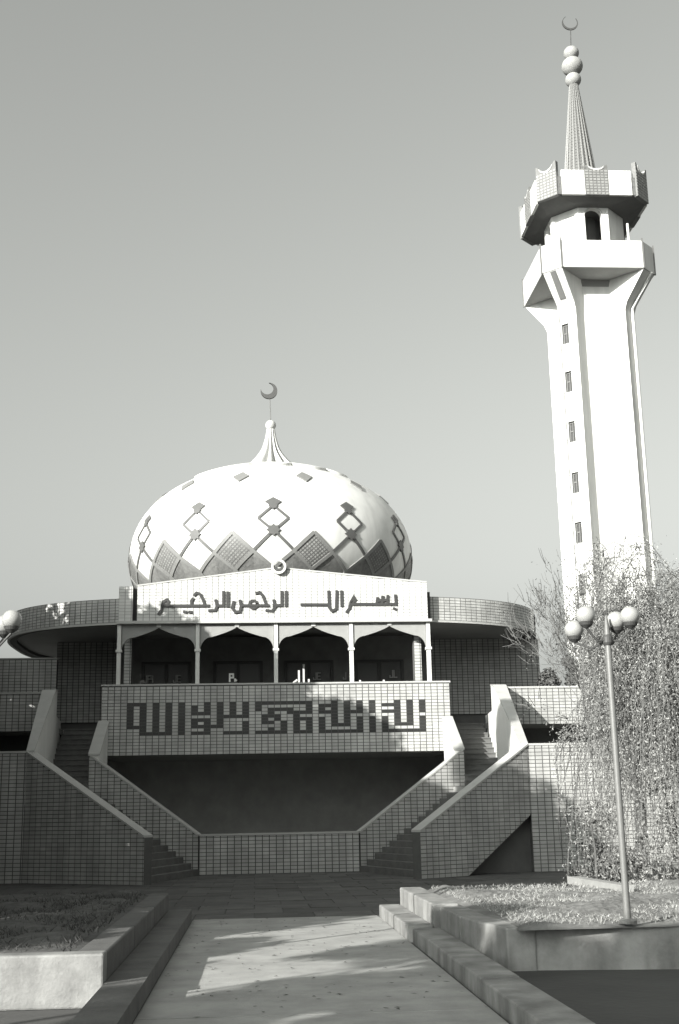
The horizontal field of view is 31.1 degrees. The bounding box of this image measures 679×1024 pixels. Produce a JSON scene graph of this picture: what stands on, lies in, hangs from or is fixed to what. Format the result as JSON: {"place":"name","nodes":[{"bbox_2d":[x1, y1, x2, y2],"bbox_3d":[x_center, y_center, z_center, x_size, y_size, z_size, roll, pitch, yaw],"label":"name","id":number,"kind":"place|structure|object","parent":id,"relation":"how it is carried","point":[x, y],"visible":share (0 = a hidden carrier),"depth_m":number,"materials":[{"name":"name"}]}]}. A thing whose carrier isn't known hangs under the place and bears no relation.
{"place":"outdoors","nodes":[
{"label":"outdoors","id":0,"kind":"place"},
{"bbox_2d":[0,890,144,952],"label":"winter grass","id":1,"kind":"structure","parent":0,"point":[75,918],"depth_m":14.96,"materials":[{"name":"plant"}]},
{"bbox_2d":[133,915,508,1023],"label":"path","id":2,"kind":"structure","parent":0,"point":[231,977],"depth_m":12.45,"materials":[{"name":"grey concrete"}]},
{"bbox_2d":[0,869,678,920],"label":"forecourt","id":3,"kind":"structure","parent":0,"point":[327,894],"depth_m":27.64,"materials":[{"name":"grey concrete"}]},
{"bbox_2d":[0,658,62,883],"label":"terrace","id":4,"kind":"structure","parent":3,"relation":"on","point":[24,682],"depth_m":37.95,"materials":[{"name":"tile"}]},
{"bbox_2d":[22,689,200,884],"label":"staircase","id":5,"kind":"structure","parent":3,"relation":"on","point":[91,817],"depth_m":32.02,"materials":[{"name":"tile"}]},
{"bbox_2d":[199,831,359,874],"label":"wall","id":6,"kind":"structure","parent":3,"relation":"on","point":[270,853],"depth_m":34.84,"materials":[{"name":"tile"}]},
{"bbox_2d":[96,880,506,1016],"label":"fallen leaves","id":7,"kind":"object","parent":3,"relation":"on","point":[310,957],"visible":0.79,"depth_m":14.28,"materials":[{"name":"grey plant"}]},
{"bbox_2d":[357,684,531,878],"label":"staircase","id":8,"kind":"structure","parent":3,"relation":"on","point":[463,808],"depth_m":33.16,"materials":[{"name":"tile"}]},
{"bbox_2d":[483,686,678,871],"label":"wall","id":9,"kind":"structure","parent":3,"relation":"on","point":[540,735],"depth_m":33.43,"materials":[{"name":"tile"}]},
{"bbox_2d":[536,667,561,685],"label":"terrace shrub","id":10,"kind":"object","parent":9,"relation":"on","point":[544,679],"visible":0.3,"depth_m":42.05,"materials":[{"name":"grey plant"}]},
{"bbox_2d":[561,658,585,685],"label":"terrace shrub","id":11,"kind":"object","parent":9,"relation":"on","point":[569,682],"visible":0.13,"depth_m":42.56,"materials":[{"name":"grey plant"}]},
{"bbox_2d":[496,537,678,880],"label":"bare tree","id":12,"kind":"object","parent":3,"relation":"on","point":[561,617],"visible":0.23,"depth_m":28.79,"materials":[{"name":"grey plant"}]},
{"bbox_2d":[563,799,642,885],"bbox_3d":[5.611,7.109,26.069,1.729,1.942,1.886,0,-14,-4],"label":"shrub","id":13,"kind":"object","parent":3,"relation":"on","point":[595,853],"visible":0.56,"depth_m":26.06,"materials":[{"name":"grey plant"}]},
{"bbox_2d":[612,612,678,882],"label":"tall shrub","id":14,"kind":"object","parent":3,"relation":"on","point":[643,877],"visible":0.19,"depth_m":25.47,"materials":[{"name":"grey plant"}]},
{"bbox_2d":[0,925,678,1023],"bbox_3d":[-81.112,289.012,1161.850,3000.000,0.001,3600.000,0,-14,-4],"label":"ground","id":15,"kind":"structure","parent":0,"point":[648,996],"depth_m":11.19,"materials":[{"name":"grey concrete"}]},
{"bbox_2d":[0,890,191,1023],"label":"planting bed","id":16,"kind":"object","parent":15,"relation":"on","point":[111,971],"visible":0.88,"depth_m":11.90,"materials":[{"name":"concrete"}]},
{"bbox_2d":[0,610,21,645],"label":"lamp post","id":17,"kind":"object","parent":16,"relation":"on","point":[10,621],"visible":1,"depth_m":13.40,"materials":[{"name":"white glass"}]},
{"bbox_2d":[7,383,539,833],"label":"prayer hall","id":18,"kind":"structure","parent":15,"relation":"on","point":[273,639],"depth_m":41.58,"materials":[{"name":"tile"}]},
{"bbox_2d":[141,662,191,683],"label":"door","id":19,"kind":"structure","parent":18,"relation":"in","point":[162,674],"depth_m":41.96,"materials":[{"name":"grey glass"}]},
{"bbox_2d":[213,661,262,682],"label":"door","id":20,"kind":"structure","parent":18,"relation":"in","point":[249,673],"depth_m":42.14,"materials":[{"name":"grey glass"}]},
{"bbox_2d":[284,660,333,682],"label":"door","id":21,"kind":"structure","parent":18,"relation":"in","point":[323,666],"depth_m":42.31,"materials":[{"name":"grey glass"}]},
{"bbox_2d":[355,659,403,681],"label":"door","id":22,"kind":"structure","parent":18,"relation":"in","point":[369,670],"depth_m":42.47,"materials":[{"name":"grey glass"}]},
{"bbox_2d":[379,879,678,1023],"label":"stone platform","id":23,"kind":"structure","parent":15,"relation":"on","point":[482,954],"depth_m":13.13,"materials":[{"name":"stone"}]},
{"bbox_2d":[567,876,633,891],"bbox_3d":[4.066,5.845,19.178,0.200,0.120,2.614,1,-14,-7],"label":"kerb stone","id":24,"kind":"object","parent":23,"relation":"on","point":[592,882],"visible":0.71,"depth_m":19.10,"materials":[{"name":"concrete"}]},
{"bbox_2d":[564,606,639,923],"bbox_3d":[3.033,2.770,13.620,0.826,3.455,0.396,0,-14,-4],"label":"lamp post","id":25,"kind":"object","parent":23,"relation":"on","point":[627,617],"visible":1,"depth_m":13.80,"materials":[{"name":"grey metal"}]},
{"bbox_2d":[518,17,657,685],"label":"minaret","id":26,"kind":"object","parent":15,"relation":"on","point":[590,274],"visible":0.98,"depth_m":54.95,"materials":[{"name":"grey"}]},
{"bbox_2d":[563,324,568,343],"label":"window","id":27,"kind":"structure","parent":26,"relation":"in","point":[565,328],"depth_m":55.15,"materials":[{"name":"grey glass"}]},
{"bbox_2d":[566,372,572,392],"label":"window","id":28,"kind":"structure","parent":26,"relation":"in","point":[569,376],"depth_m":54.61,"materials":[{"name":"grey glass"}]},
{"bbox_2d":[570,422,575,441],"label":"window","id":29,"kind":"structure","parent":26,"relation":"in","point":[572,425],"depth_m":54.05,"materials":[{"name":"grey glass"}]},
{"bbox_2d":[573,473,579,493],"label":"window","id":30,"kind":"structure","parent":26,"relation":"in","point":[575,476],"depth_m":53.47,"materials":[{"name":"grey glass"}]},
{"bbox_2d":[576,522,582,543],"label":"window","id":31,"kind":"structure","parent":26,"relation":"in","point":[578,525],"depth_m":52.95,"materials":[{"name":"grey glass"}]},
{"bbox_2d":[580,575,585,595],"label":"window","id":32,"kind":"structure","parent":26,"relation":"in","point":[582,575],"depth_m":52.41,"materials":[{"name":"grey"}]},
{"bbox_2d":[521,520,678,881],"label":"willow tree","id":33,"kind":"object","parent":15,"relation":"on","point":[646,655],"visible":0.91,"depth_m":23.55,"materials":[{"name":"grey plant"}]},
{"bbox_2d":[0,0,678,685],"label":"sky","id":34,"kind":"structure","parent":0,"point":[205,205],"materials":[{"name":"grey"}]},
{"bbox_2d":[432,878,678,924],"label":"dry grass","id":35,"kind":"structure","parent":0,"point":[569,900],"depth_m":16.49,"materials":[{"name":"plant"}]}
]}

